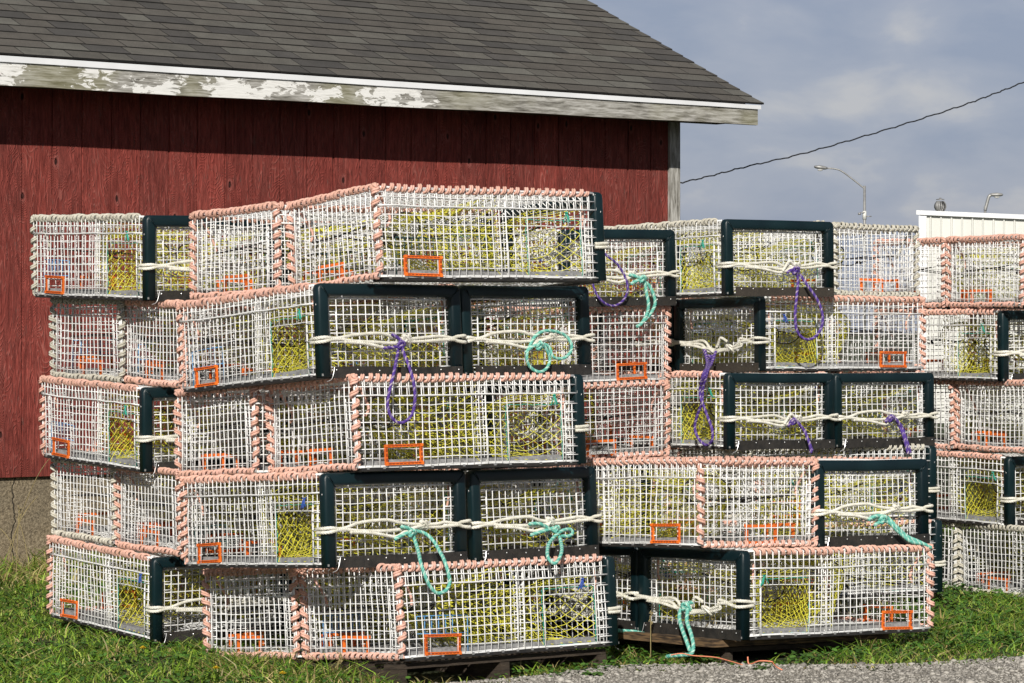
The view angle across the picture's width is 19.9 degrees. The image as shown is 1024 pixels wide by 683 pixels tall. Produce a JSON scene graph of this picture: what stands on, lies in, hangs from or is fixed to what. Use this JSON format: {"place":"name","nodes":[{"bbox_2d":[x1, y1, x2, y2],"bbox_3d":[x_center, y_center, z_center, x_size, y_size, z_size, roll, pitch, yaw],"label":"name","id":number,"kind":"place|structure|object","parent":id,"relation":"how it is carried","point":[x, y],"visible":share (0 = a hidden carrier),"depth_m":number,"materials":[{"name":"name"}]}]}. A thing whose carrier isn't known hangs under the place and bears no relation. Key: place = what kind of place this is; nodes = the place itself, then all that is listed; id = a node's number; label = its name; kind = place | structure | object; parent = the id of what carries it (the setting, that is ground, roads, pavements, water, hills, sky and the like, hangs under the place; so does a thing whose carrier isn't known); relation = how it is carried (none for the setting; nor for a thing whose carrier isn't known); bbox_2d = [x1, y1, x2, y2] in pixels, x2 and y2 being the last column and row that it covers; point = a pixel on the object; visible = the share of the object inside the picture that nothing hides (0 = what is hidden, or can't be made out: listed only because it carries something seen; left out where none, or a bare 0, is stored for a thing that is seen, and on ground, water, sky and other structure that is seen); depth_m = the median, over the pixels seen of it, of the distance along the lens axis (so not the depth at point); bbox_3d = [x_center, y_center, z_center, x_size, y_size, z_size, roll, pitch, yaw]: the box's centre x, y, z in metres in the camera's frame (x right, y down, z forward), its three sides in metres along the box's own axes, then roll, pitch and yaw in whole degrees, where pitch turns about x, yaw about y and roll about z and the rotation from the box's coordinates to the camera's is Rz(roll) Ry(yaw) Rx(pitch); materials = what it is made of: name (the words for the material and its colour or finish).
{"place":"outdoors","nodes":[
{"label":"outdoors","id":0,"kind":"place"},
{"bbox_2d":[0,506,1023,682],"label":"grass","id":1,"kind":"structure","parent":0,"point":[37,576],"depth_m":12.93,"materials":[{"name":"green plant"}]},
{"bbox_2d":[0,333,1023,682],"bbox_3d":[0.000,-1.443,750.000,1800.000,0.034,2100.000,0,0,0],"label":"ground","id":2,"kind":"structure","parent":0,"point":[422,675],"depth_m":15.43,"materials":[{"name":"green plant"}]},
{"bbox_2d":[1,529,22,570],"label":"dry stalk","id":3,"kind":"object","parent":2,"relation":"on","point":[13,547],"visible":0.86,"depth_m":16.80,"materials":[{"name":"beige plant"}]},
{"bbox_2d":[0,658,25,664],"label":"weed","id":4,"kind":"object","parent":2,"relation":"on","point":[18,659],"visible":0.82,"depth_m":12.42,"materials":[{"name":"green plant"}]},
{"bbox_2d":[16,505,21,580],"bbox_3d":[-2.784,1.150,16.445,0.037,0.454,0.021,0,0,0],"label":"dry stalk","id":5,"kind":"object","parent":2,"relation":"on","point":[17,537],"visible":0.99,"depth_m":16.45,"materials":[{"name":"beige plant"}]},
{"bbox_2d":[2,496,37,573],"bbox_3d":[-2.879,1.139,17.032,0.226,0.471,0.004,0,0,-27],"label":"dry stalk","id":6,"kind":"object","parent":2,"relation":"on","point":[15,531],"visible":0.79,"depth_m":17.02,"materials":[{"name":"beige plant"}]},
{"bbox_2d":[16,516,30,578],"bbox_3d":[-2.806,1.191,16.742,0.144,0.371,0.003,0,0,45],"label":"dry stalk","id":7,"kind":"object","parent":2,"relation":"on","point":[25,547],"visible":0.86,"depth_m":16.73,"materials":[{"name":"beige plant"}]},
{"bbox_2d":[5,458,49,573],"bbox_3d":[-2.738,0.997,16.520,0.388,0.761,0.004,0,0,31],"label":"dry stalk","id":8,"kind":"object","parent":2,"relation":"on","point":[22,512],"visible":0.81,"depth_m":16.54,"materials":[{"name":"beige plant"}]},
{"bbox_2d":[46,533,291,645],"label":"lobster trap","id":9,"kind":"object","parent":2,"relation":"on","point":[156,606],"visible":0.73,"depth_m":13.52,"materials":[{"name":"white metal"}]},
{"bbox_2d":[50,459,318,545],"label":"lobster trap","id":10,"kind":"object","parent":9,"relation":"on","point":[100,533],"visible":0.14,"depth_m":13.90,"materials":[{"name":"white metal"}]},
{"bbox_2d":[38,375,281,476],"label":"lobster trap","id":11,"kind":"object","parent":10,"relation":"on","point":[147,455],"visible":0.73,"depth_m":13.52,"materials":[{"name":"white metal"}]},
{"bbox_2d":[49,298,304,383],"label":"lobster trap","id":12,"kind":"object","parent":11,"relation":"on","point":[110,373],"visible":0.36,"depth_m":13.80,"materials":[{"name":"white metal"}]},
{"bbox_2d":[29,213,283,304],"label":"lobster trap","id":13,"kind":"object","parent":12,"relation":"on","point":[150,287],"visible":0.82,"depth_m":13.45,"materials":[{"name":"white metal"}]},
{"bbox_2d":[161,216,393,289],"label":"lobster trap","id":14,"kind":"object","parent":12,"relation":"on","point":[286,270],"visible":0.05,"depth_m":13.88,"materials":[{"name":"white metal"}]},
{"bbox_2d":[122,299,415,388],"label":"lobster trap","id":15,"kind":"object","parent":11,"relation":"on","point":[150,377],"visible":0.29,"depth_m":13.25,"materials":[{"name":"white metal"}]},
{"bbox_2d":[172,395,416,464],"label":"lobster trap","id":16,"kind":"object","parent":10,"relation":"on","point":[286,423],"visible":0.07,"depth_m":13.81,"materials":[{"name":"white metal"}]},
{"bbox_2d":[113,466,405,557],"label":"lobster trap","id":17,"kind":"object","parent":9,"relation":"on","point":[168,545],"visible":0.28,"depth_m":13.32,"materials":[{"name":"white metal"}]},
{"bbox_2d":[180,537,423,629],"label":"lobster trap","id":18,"kind":"object","parent":2,"relation":"on","point":[257,615],"visible":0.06,"depth_m":13.89,"materials":[{"name":"white metal"}]},
{"bbox_2d":[336,651,342,669],"bbox_3d":[-0.707,1.329,11.926,0.031,0.130,0.019,0,0,0],"label":"dry stalk","id":19,"kind":"object","parent":2,"relation":"on","point":[340,656],"visible":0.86,"depth_m":11.93,"materials":[{"name":"plant"}]},
{"bbox_2d":[0,0,763,566],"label":"shed","id":20,"kind":"structure","parent":2,"relation":"on","point":[154,106],"depth_m":18.85,"materials":[{"name":"red wood"}]},
{"bbox_2d":[680,82,1023,183],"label":"overhead cable","id":21,"kind":"object","parent":20,"relation":"attached to","point":[852,139],"visible":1,"depth_m":21.44,"materials":[{"name":"black plastic"}]},
{"bbox_2d":[278,649,606,682],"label":"pallet","id":22,"kind":"object","parent":2,"relation":"on","point":[482,666],"visible":0.35,"depth_m":12.12,"materials":[{"name":"brown wood"}]},
{"bbox_2d":[201,564,508,660],"bbox_3d":[-0.675,1.179,12.859,1.206,0.417,0.738,1,-5,-39],"label":"lobster trap","id":23,"kind":"object","parent":22,"relation":"on","point":[293,574],"visible":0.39,"depth_m":12.65,"materials":[{"name":"white metal"}]},
{"bbox_2d":[179,469,471,571],"bbox_3d":[-0.803,0.754,12.357,0.738,0.418,1.205,0,-4,-37],"label":"lobster trap","id":24,"kind":"object","parent":23,"relation":"on","point":[325,552],"visible":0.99,"depth_m":12.10,"materials":[{"name":"white metal"}]},
{"bbox_2d":[394,525,451,594],"bbox_3d":[-0.349,0.883,11.807,0.184,0.273,0.261,0,0,-31],"label":"rope loop","id":25,"kind":"object","parent":24,"relation":"hanging from","point":[411,533],"visible":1,"depth_m":11.79,"materials":[{"name":"teal fabric"}]},
{"bbox_2d":[308,464,602,561],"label":"lobster trap","id":26,"kind":"object","parent":23,"relation":"on","point":[478,549],"visible":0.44,"depth_m":12.51,"materials":[{"name":"white metal"}]},
{"bbox_2d":[173,385,482,476],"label":"lobster trap","id":27,"kind":"object","parent":26,"relation":"on","point":[255,392],"visible":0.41,"depth_m":12.70,"materials":[{"name":"white metal"}]},
{"bbox_2d":[176,282,466,391],"bbox_3d":[-0.820,-0.007,12.372,0.738,0.417,1.206,0,-4,-36],"label":"lobster trap","id":28,"kind":"object","parent":27,"relation":"on","point":[318,301],"visible":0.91,"depth_m":12.12,"materials":[{"name":"white metal"}]},
{"bbox_2d":[188,201,496,305],"bbox_3d":[-0.733,-0.378,12.884,1.211,0.406,0.738,1,-2,-37],"label":"lobster trap","id":29,"kind":"object","parent":28,"relation":"on","point":[262,213],"visible":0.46,"depth_m":12.67,"materials":[{"name":"white metal"}]},
{"bbox_2d":[383,333,416,423],"bbox_3d":[-0.471,0.150,11.820,0.166,0.372,0.125,0,0,-37],"label":"rope loop","id":30,"kind":"object","parent":28,"relation":"hanging from","point":[400,345],"visible":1,"depth_m":11.81,"materials":[{"name":"purple fabric"}]},
{"bbox_2d":[303,284,595,375],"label":"lobster trap","id":31,"kind":"object","parent":27,"relation":"on","point":[582,335],"visible":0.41,"depth_m":12.54,"materials":[{"name":"white metal"}]},
{"bbox_2d":[285,182,608,288],"bbox_3d":[-0.266,-0.417,12.363,1.206,0.417,0.738,-1,-4,-36],"label":"lobster trap","id":32,"kind":"object","parent":31,"relation":"on","point":[538,203],"visible":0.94,"depth_m":12.20,"materials":[{"name":"white metal"}]},
{"bbox_2d":[524,329,572,372],"bbox_3d":[0.157,0.042,12.404,0.265,0.190,0.037,0,0,-39],"label":"rope loop","id":33,"kind":"object","parent":31,"relation":"hanging from","point":[540,345],"visible":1,"depth_m":12.39,"materials":[{"name":"teal fabric"}]},
{"bbox_2d":[264,372,589,472],"bbox_3d":[-0.348,0.353,12.337,1.211,0.417,0.738,0,-3,-35],"label":"lobster trap","id":34,"kind":"object","parent":26,"relation":"on","point":[492,385],"visible":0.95,"depth_m":12.18,"materials":[{"name":"white metal"}]},
{"bbox_2d":[528,522,573,564],"bbox_3d":[0.151,0.846,12.295,0.168,0.168,0.383,0,0,11],"label":"rope loop","id":35,"kind":"object","parent":26,"relation":"hanging from","point":[556,530],"visible":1,"depth_m":12.34,"materials":[{"name":"teal fabric"}]},
{"bbox_2d":[298,553,621,660],"bbox_3d":[-0.207,1.127,12.339,1.211,0.418,0.738,1,-5,-39],"label":"lobster trap","id":36,"kind":"object","parent":22,"relation":"on","point":[424,648],"visible":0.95,"depth_m":12.18,"materials":[{"name":"white metal"}]},
{"bbox_2d":[0,575,1023,682],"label":"clover","id":37,"kind":"object","parent":2,"relation":"on","point":[613,662],"visible":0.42,"depth_m":12.90,"materials":[{"name":"green plant"}]},
{"bbox_2d":[433,531,671,614],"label":"lobster trap","id":38,"kind":"object","parent":2,"relation":"on","point":[526,575],"visible":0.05,"depth_m":14.89,"materials":[{"name":"white metal"}]},
{"bbox_2d":[432,457,670,538],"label":"lobster trap","id":39,"kind":"object","parent":38,"relation":"on","point":[523,522],"visible":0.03,"depth_m":14.88,"materials":[{"name":"white metal"}]},
{"bbox_2d":[427,379,671,458],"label":"lobster trap","id":40,"kind":"object","parent":39,"relation":"on","point":[613,450],"visible":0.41,"depth_m":14.81,"materials":[{"name":"white metal"}]},
{"bbox_2d":[412,305,671,386],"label":"lobster trap","id":41,"kind":"object","parent":40,"relation":"on","point":[609,378],"visible":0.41,"depth_m":14.81,"materials":[{"name":"white metal"}]},
{"bbox_2d":[441,228,679,308],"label":"lobster trap","id":42,"kind":"object","parent":41,"relation":"on","point":[667,285],"visible":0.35,"depth_m":14.79,"materials":[{"name":"white metal"}]},
{"bbox_2d":[592,253,628,306],"bbox_3d":[0.491,-0.316,14.584,0.223,0.290,0.024,0,0,-33],"label":"rope loop","id":43,"kind":"object","parent":42,"relation":"hanging from","point":[627,285],"visible":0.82,"depth_m":14.61,"materials":[{"name":"purple fabric"}]},
{"bbox_2d":[628,273,656,327],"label":"rope loop","id":44,"kind":"object","parent":42,"relation":"hanging from","point":[643,279],"visible":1,"depth_m":14.70,"materials":[{"name":"teal fabric"}]},
{"bbox_2d":[648,611,652,657],"bbox_3d":[0.609,1.284,12.765,0.023,0.214,0.020,0,0,8],"label":"dry stalk","id":45,"kind":"object","parent":2,"relation":"on","point":[651,622],"visible":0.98,"depth_m":12.76,"materials":[{"name":"brown plant"}]},
{"bbox_2d":[689,655,716,660],"bbox_3d":[0.824,1.367,12.560,0.125,0.030,0.140,0,0,0],"label":"weed","id":46,"kind":"object","parent":2,"relation":"on","point":[704,658],"visible":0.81,"depth_m":12.53,"materials":[{"name":"green plant"}]},
{"bbox_2d":[546,624,888,663],"bbox_3d":[0.926,1.363,13.277,1.060,0.118,1.160,2,-2,-37],"label":"pallet","id":47,"kind":"object","parent":2,"relation":"on","point":[722,648],"visible":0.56,"depth_m":12.84,"materials":[{"name":"brown wood"}]},
{"bbox_2d":[618,628,642,632],"bbox_3d":[0.536,1.290,12.952,0.172,0.037,0.094,0,0,12],"label":"rope end","id":48,"kind":"object","parent":47,"relation":"on","point":[621,630],"visible":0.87,"depth_m":12.97,"materials":[{"name":"teal fabric"}]},
{"bbox_2d":[537,545,824,630],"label":"lobster trap","id":49,"kind":"object","parent":47,"relation":"on","point":[627,619],"visible":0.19,"depth_m":13.36,"materials":[{"name":"white metal"}]},
{"bbox_2d":[649,456,933,546],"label":"lobster trap","id":50,"kind":"object","parent":49,"relation":"on","point":[835,466],"visible":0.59,"depth_m":13.21,"materials":[{"name":"white metal"}]},
{"bbox_2d":[867,514,931,548],"bbox_3d":[1.734,0.853,13.053,0.356,0.169,0.046,0,0,-28],"label":"rope loop","id":51,"kind":"object","parent":50,"relation":"hanging from","point":[884,519],"visible":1,"depth_m":13.04,"materials":[{"name":"teal fabric"}]},
{"bbox_2d":[634,544,934,640],"bbox_3d":[1.218,1.107,13.053,1.211,0.417,0.738,2,-2,-37],"label":"lobster trap","id":52,"kind":"object","parent":47,"relation":"on","point":[742,624],"visible":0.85,"depth_m":12.89,"materials":[{"name":"white metal"}]},
{"bbox_2d":[527,456,819,548],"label":"lobster trap","id":53,"kind":"object","parent":52,"relation":"on","point":[642,470],"visible":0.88,"depth_m":12.82,"materials":[{"name":"white metal"}]},
{"bbox_2d":[666,601,694,658],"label":"rope loop","id":54,"kind":"object","parent":52,"relation":"hanging from","point":[685,606],"visible":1,"depth_m":12.57,"materials":[{"name":"teal fabric"}]},
{"bbox_2d":[435,655,1023,682],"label":"gravel lane","id":55,"kind":"structure","parent":2,"relation":"on","point":[858,675],"depth_m":11.90,"materials":[{"name":"grey gravel"}]},
{"bbox_2d":[580,671,603,675],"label":"weed","id":56,"kind":"object","parent":55,"relation":"on","point":[593,673],"visible":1,"depth_m":11.97,"materials":[{"name":"green plant"}]},
{"bbox_2d":[671,653,742,664],"bbox_3d":[0.842,1.340,12.314,0.394,0.020,0.070,0,0,44],"label":"twine","id":57,"kind":"object","parent":55,"relation":"on","point":[706,656],"visible":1,"depth_m":12.37,"materials":[{"name":"brown fabric"}]},
{"bbox_2d":[751,666,771,669],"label":"weed","id":58,"kind":"object","parent":55,"relation":"on","point":[762,667],"visible":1,"depth_m":12.16,"materials":[{"name":"green plant"}]},
{"bbox_2d":[747,657,782,669],"bbox_3d":[1.079,1.349,12.217,0.061,0.034,0.263,0,0,-28],"label":"twine","id":59,"kind":"object","parent":55,"relation":"on","point":[763,661],"visible":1,"depth_m":12.24,"materials":[{"name":"brown fabric"}]},
{"bbox_2d":[614,515,856,590],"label":"lobster trap","id":60,"kind":"object","parent":2,"relation":"on","point":[708,565],"visible":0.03,"depth_m":15.83,"materials":[{"name":"white metal"}]},
{"bbox_2d":[615,446,855,516],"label":"lobster trap","id":61,"kind":"object","parent":60,"relation":"on","point":[678,452],"visible":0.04,"depth_m":15.84,"materials":[{"name":"white metal"}]},
{"bbox_2d":[788,652,814,658],"bbox_3d":[1.257,1.366,12.680,0.128,0.031,0.126,0,0,0],"label":"weed","id":62,"kind":"object","parent":2,"relation":"on","point":[792,653],"visible":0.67,"depth_m":12.66,"materials":[{"name":"green plant"}]},
{"bbox_2d":[684,517,945,600],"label":"lobster trap","id":63,"kind":"object","parent":2,"relation":"on","point":[935,532],"visible":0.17,"depth_m":15.21,"materials":[{"name":"white metal"}]},
{"bbox_2d":[679,443,939,521],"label":"lobster trap","id":64,"kind":"object","parent":63,"relation":"on","point":[928,454],"visible":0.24,"depth_m":15.26,"materials":[{"name":"white metal"}]},
{"bbox_2d":[591,370,838,452],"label":"lobster trap","id":65,"kind":"object","parent":64,"relation":"on","point":[729,417],"visible":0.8,"depth_m":14.89,"materials":[{"name":"white metal"}]},
{"bbox_2d":[787,417,812,453],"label":"rope loop","id":66,"kind":"object","parent":65,"relation":"hanging from","point":[793,421],"visible":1,"depth_m":14.72,"materials":[{"name":"purple fabric"}]},
{"bbox_2d":[692,370,938,450],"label":"lobster trap","id":67,"kind":"object","parent":64,"relation":"on","point":[842,380],"visible":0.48,"depth_m":15.29,"materials":[{"name":"white metal"}]},
{"bbox_2d":[591,298,834,371],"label":"lobster trap","id":68,"kind":"object","parent":67,"relation":"on","point":[671,337],"visible":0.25,"depth_m":15.82,"materials":[{"name":"white metal"}]},
{"bbox_2d":[597,218,837,299],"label":"lobster trap","id":69,"kind":"object","parent":68,"relation":"on","point":[725,230],"visible":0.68,"depth_m":14.91,"materials":[{"name":"white metal"}]},
{"bbox_2d":[786,266,823,340],"bbox_3d":[1.486,-0.193,14.773,0.202,0.380,0.080,0,0,-33],"label":"rope loop","id":70,"kind":"object","parent":69,"relation":"hanging from","point":[794,270],"visible":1,"depth_m":14.76,"materials":[{"name":"purple fabric"}]},
{"bbox_2d":[677,222,920,297],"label":"lobster trap","id":71,"kind":"object","parent":68,"relation":"on","point":[846,228],"visible":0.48,"depth_m":15.79,"materials":[{"name":"white metal"}]},
{"bbox_2d":[670,295,926,372],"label":"lobster trap","id":72,"kind":"object","parent":67,"relation":"on","point":[758,341],"visible":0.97,"depth_m":15.23,"materials":[{"name":"white metal"}]},
{"bbox_2d":[693,349,716,446],"bbox_3d":[0.981,0.281,14.803,0.109,0.486,0.609,0,0,6],"label":"rope loop","id":73,"kind":"object","parent":72,"relation":"hanging from","point":[709,360],"visible":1,"depth_m":14.58,"materials":[{"name":"purple fabric"}]},
{"bbox_2d":[884,414,911,454],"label":"rope loop","id":74,"kind":"object","parent":67,"relation":"hanging from","point":[890,418],"visible":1,"depth_m":15.12,"materials":[{"name":"purple fabric"}]},
{"bbox_2d":[808,648,823,651],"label":"weed","id":75,"kind":"object","parent":2,"relation":"on","point":[815,649],"visible":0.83,"depth_m":12.90,"materials":[{"name":"green plant"}]},
{"bbox_2d":[814,165,871,360],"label":"street light","id":76,"kind":"object","parent":2,"relation":"on","point":[822,168],"visible":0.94,"depth_m":119.94,"materials":[{"name":"metal"}]},
{"bbox_2d":[889,521,1023,589],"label":"lobster trap","id":77,"kind":"object","parent":2,"relation":"on","point":[951,577],"visible":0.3,"depth_m":16.42,"materials":[{"name":"white metal"}]},
{"bbox_2d":[957,523,1023,597],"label":"lobster trap","id":78,"kind":"object","parent":2,"relation":"on","point":[1008,584],"visible":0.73,"depth_m":15.98,"materials":[{"name":"white metal"}]},
{"bbox_2d":[882,448,1023,527],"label":"lobster trap","id":79,"kind":"object","parent":78,"relation":"on","point":[995,511],"visible":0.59,"depth_m":16.07,"materials":[{"name":"white metal"}]},
{"bbox_2d":[953,378,1023,453],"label":"lobster trap","id":80,"kind":"object","parent":79,"relation":"on","point":[1002,445],"visible":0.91,"depth_m":15.93,"materials":[{"name":"white metal"}]},
{"bbox_2d":[872,308,1023,384],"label":"lobster trap","id":81,"kind":"object","parent":80,"relation":"on","point":[1001,351],"visible":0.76,"depth_m":16.06,"materials":[{"name":"white metal"}]},
{"bbox_2d":[873,237,1023,308],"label":"lobster trap","id":82,"kind":"object","parent":81,"relation":"on","point":[935,242],"visible":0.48,"depth_m":16.37,"materials":[{"name":"white metal"}]},
{"bbox_2d":[945,234,1023,308],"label":"lobster trap","id":83,"kind":"object","parent":81,"relation":"on","point":[966,302],"visible":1,"depth_m":15.85,"materials":[{"name":"white metal"}]},
{"bbox_2d":[972,309,1023,369],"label":"lobster trap","id":84,"kind":"object","parent":80,"relation":"on","point":[993,342],"visible":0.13,"depth_m":16.93,"materials":[{"name":"white metal"}]},
{"bbox_2d":[982,460,1023,503],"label":"lobster trap","id":85,"kind":"object","parent":78,"relation":"on","point":[996,481],"visible":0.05,"depth_m":16.97,"materials":[{"name":"white metal"}]},
{"bbox_2d":[880,380,1023,450],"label":"lobster trap","id":86,"kind":"object","parent":85,"relation":"on","point":[945,442],"visible":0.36,"depth_m":16.42,"materials":[{"name":"white metal"}]},
{"bbox_2d":[984,193,1002,212],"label":"street light","id":87,"kind":"object","parent":2,"relation":"on","point":[995,195],"visible":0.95,"depth_m":89.94,"materials":[{"name":"metal"}]},
{"bbox_2d":[588,0,1023,332],"label":"sky","id":88,"kind":"structure","parent":0,"point":[824,73],"materials":[{"name":"blue"}]},
{"bbox_2d":[916,210,1023,422],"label":"metal building","id":89,"kind":"structure","parent":0,"point":[944,224],"depth_m":44.85,"materials":[{"name":"white paint"}]},
{"bbox_2d":[934,198,945,210],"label":"roof vent","id":90,"kind":"object","parent":89,"relation":"on","point":[939,205],"visible":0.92,"depth_m":46.55,"materials":[{"name":"metal"}]}
]}

